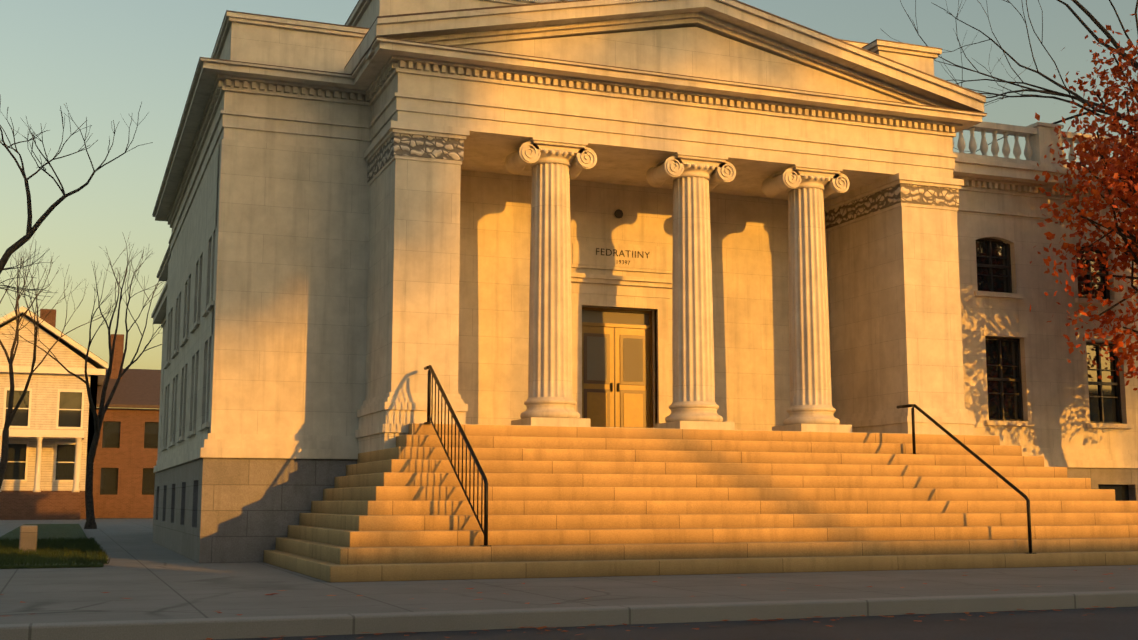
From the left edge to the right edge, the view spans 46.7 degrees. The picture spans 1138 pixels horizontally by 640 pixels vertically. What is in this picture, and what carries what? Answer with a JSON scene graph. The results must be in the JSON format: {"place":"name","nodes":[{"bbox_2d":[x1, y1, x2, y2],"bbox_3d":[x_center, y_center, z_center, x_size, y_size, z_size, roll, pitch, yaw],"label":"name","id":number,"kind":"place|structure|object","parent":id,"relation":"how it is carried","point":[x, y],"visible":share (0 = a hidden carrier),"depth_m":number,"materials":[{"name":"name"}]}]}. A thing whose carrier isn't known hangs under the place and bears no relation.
{"place":"outdoors","nodes":[
{"label":"outdoors","id":0,"kind":"place"},
{"bbox_2d":[0,309,85,519],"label":"house","id":1,"kind":"structure","parent":0,"point":[41,505],"depth_m":74.01,"materials":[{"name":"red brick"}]},
{"bbox_2d":[0,316,97,490],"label":"house walls","id":2,"kind":"structure","parent":0,"point":[45,387],"depth_m":74.83,"materials":[{"name":"white wood"}]},
{"bbox_2d":[0,306,106,368],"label":"house roof","id":3,"kind":"structure","parent":2,"relation":"on","point":[83,356],"depth_m":78.68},
{"bbox_2d":[0,306,107,491],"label":"house trim","id":4,"kind":"structure","parent":2,"relation":"attached to","point":[41,435],"depth_m":74.28,"materials":[{"name":"white wood"}]},
{"bbox_2d":[95,518,152,518],"bbox_3d":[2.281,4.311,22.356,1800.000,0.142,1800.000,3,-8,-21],"label":"ground","id":5,"kind":"structure","parent":0,"point":[123,518],"depth_m":89.66,"materials":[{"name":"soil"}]},
{"bbox_2d":[93,334,158,517],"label":"brick building","id":6,"kind":"structure","parent":5,"relation":"on","point":[131,457],"depth_m":79.79,"materials":[{"name":"red brick"}]},
{"bbox_2d":[96,368,160,408],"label":"neighbour roof","id":7,"kind":"structure","parent":6,"relation":"attached to","point":[137,388],"depth_m":82.23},
{"bbox_2d":[0,590,1137,639],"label":"kerb","id":8,"kind":"structure","parent":5,"relation":"on","point":[271,626],"depth_m":12.01,"materials":[{"name":"concrete"}]},
{"bbox_2d":[1030,13,1137,390],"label":"red tree","id":9,"kind":"object","parent":5,"relation":"on","point":[1117,164],"depth_m":25.91,"materials":[{"name":"red plant"}]},
{"bbox_2d":[0,519,1137,623],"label":"pavement","id":10,"kind":"structure","parent":0,"point":[146,575],"depth_m":15.27,"materials":[{"name":"concrete"}]},
{"bbox_2d":[0,524,103,568],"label":"lawn","id":11,"kind":"structure","parent":10,"relation":"on","point":[66,531],"depth_m":36.68,"materials":[{"name":"green plant"}]},
{"bbox_2d":[19,525,37,552],"bbox_3d":[-10.032,4.088,24.427,0.300,0.550,0.300,3,-8,-21],"label":"stone marker","id":12,"kind":"object","parent":11,"relation":"on","point":[28,537],"visible":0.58,"depth_m":24.30,"materials":[{"name":"stone"}]},
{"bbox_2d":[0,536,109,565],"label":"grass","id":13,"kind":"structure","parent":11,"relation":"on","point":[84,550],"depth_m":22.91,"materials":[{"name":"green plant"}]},
{"bbox_2d":[0,95,152,299],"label":"bare tree","id":14,"kind":"object","parent":11,"relation":"on","point":[19,243],"visible":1,"depth_m":27.21,"materials":[{"name":"brown plant"}]},
{"bbox_2d":[0,235,116,489],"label":"bare tree","id":15,"kind":"object","parent":10,"relation":"on","point":[10,414],"visible":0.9,"depth_m":55.89,"materials":[{"name":"brown plant"}]},
{"bbox_2d":[1,232,166,528],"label":"bare tree","id":16,"kind":"object","parent":10,"relation":"on","point":[90,522],"visible":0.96,"depth_m":48.61,"materials":[{"name":"brown plant"}]},
{"bbox_2d":[151,0,1137,472],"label":"building trim","id":17,"kind":"structure","parent":10,"relation":"on","point":[383,84],"depth_m":23.54,"materials":[{"name":"beige stone"}]},
{"bbox_2d":[582,307,652,427],"bbox_3d":[0.875,1.018,25.333,1.580,2.480,0.130,3,-8,-21],"label":"door","id":18,"kind":"structure","parent":17,"relation":"attached to","point":[617,367],"depth_m":25.34,"materials":[{"name":"yellow paint"}]},
{"bbox_2d":[614,209,622,217],"bbox_3d":[0.953,-2.050,25.492,0.180,0.175,0.075,3,-8,-21],"label":"wall lamp","id":19,"kind":"object","parent":17,"relation":"attached to","point":[618,213],"visible":0.98,"depth_m":25.46,"materials":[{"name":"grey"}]},
{"bbox_2d":[596,248,649,257],"bbox_3d":[1.046,-1.285,25.387,1.129,0.130,0.008,3,-8,-21],"label":"lettering","id":20,"kind":"object","parent":17,"relation":"attached to","point":[620,253],"visible":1,"depth_m":25.36,"materials":[{"name":"black metal"}]},
{"bbox_2d":[976,240,1128,500],"bbox_3d":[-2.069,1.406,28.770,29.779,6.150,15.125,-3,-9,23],"label":"window glass","id":21,"kind":"object","parent":17,"relation":"attached to","point":[1009,357],"depth_m":28.13,"materials":[{"name":"black glass"}]},
{"bbox_2d":[153,458,1137,562],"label":"granite base","id":22,"kind":"object","parent":10,"relation":"on","point":[224,510],"visible":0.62,"depth_m":21.87,"materials":[{"name":"grey stone"}]},
{"bbox_2d":[263,423,1137,582],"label":"stairs","id":23,"kind":"structure","parent":10,"relation":"on","point":[565,502],"depth_m":20.00,"materials":[{"name":"stone"}]},
{"bbox_2d":[424,365,491,545],"bbox_3d":[-1.679,1.866,19.140,0.120,2.708,3.380,3,-8,-21],"label":"railing","id":24,"kind":"object","parent":23,"relation":"on","point":[457,423],"visible":1,"depth_m":18.85,"materials":[{"name":"black metal"}]},
{"bbox_2d":[505,137,851,431],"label":"columns","id":25,"kind":"structure","parent":23,"relation":"on","point":[557,166],"depth_m":23.25,"materials":[{"name":"stone"}]},
{"bbox_2d":[897,404,1035,553],"bbox_3d":[6.479,2.548,21.813,0.120,2.487,3.390,3,-8,-21],"label":"railing","id":26,"kind":"object","parent":23,"relation":"on","point":[999,475],"visible":0.92,"depth_m":21.47,"materials":[{"name":"black metal"}]},
{"bbox_2d":[881,0,1137,153],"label":"bare tree","id":27,"kind":"object","parent":10,"relation":"on","point":[1076,96],"visible":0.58,"depth_m":28.44,"materials":[{"name":"brown plant"}]},
{"bbox_2d":[0,0,1137,408],"label":"sky","id":28,"kind":"structure","parent":0,"point":[102,59],"materials":[{"name":"blue"}]},
{"bbox_2d":[157,27,1137,459],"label":"building walls","id":29,"kind":"structure","parent":0,"point":[333,285],"depth_m":24.49,"materials":[{"name":"beige stone"}]},
{"bbox_2d":[976,238,1121,423],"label":"window frames","id":30,"kind":"structure","parent":29,"relation":"attached to","point":[1001,379],"depth_m":28.08,"materials":[{"name":"black wood"}]},
{"bbox_2d":[211,606,1137,639],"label":"road","id":31,"kind":"structure","parent":0,"point":[1117,623],"depth_m":11.72,"materials":[{"name":"grey asphalt"}]},
{"bbox_2d":[0,568,1130,639],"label":"fallen leaves","id":32,"kind":"object","parent":31,"relation":"on","point":[658,627],"visible":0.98,"depth_m":12.65,"materials":[{"name":"red plant"}]}
]}

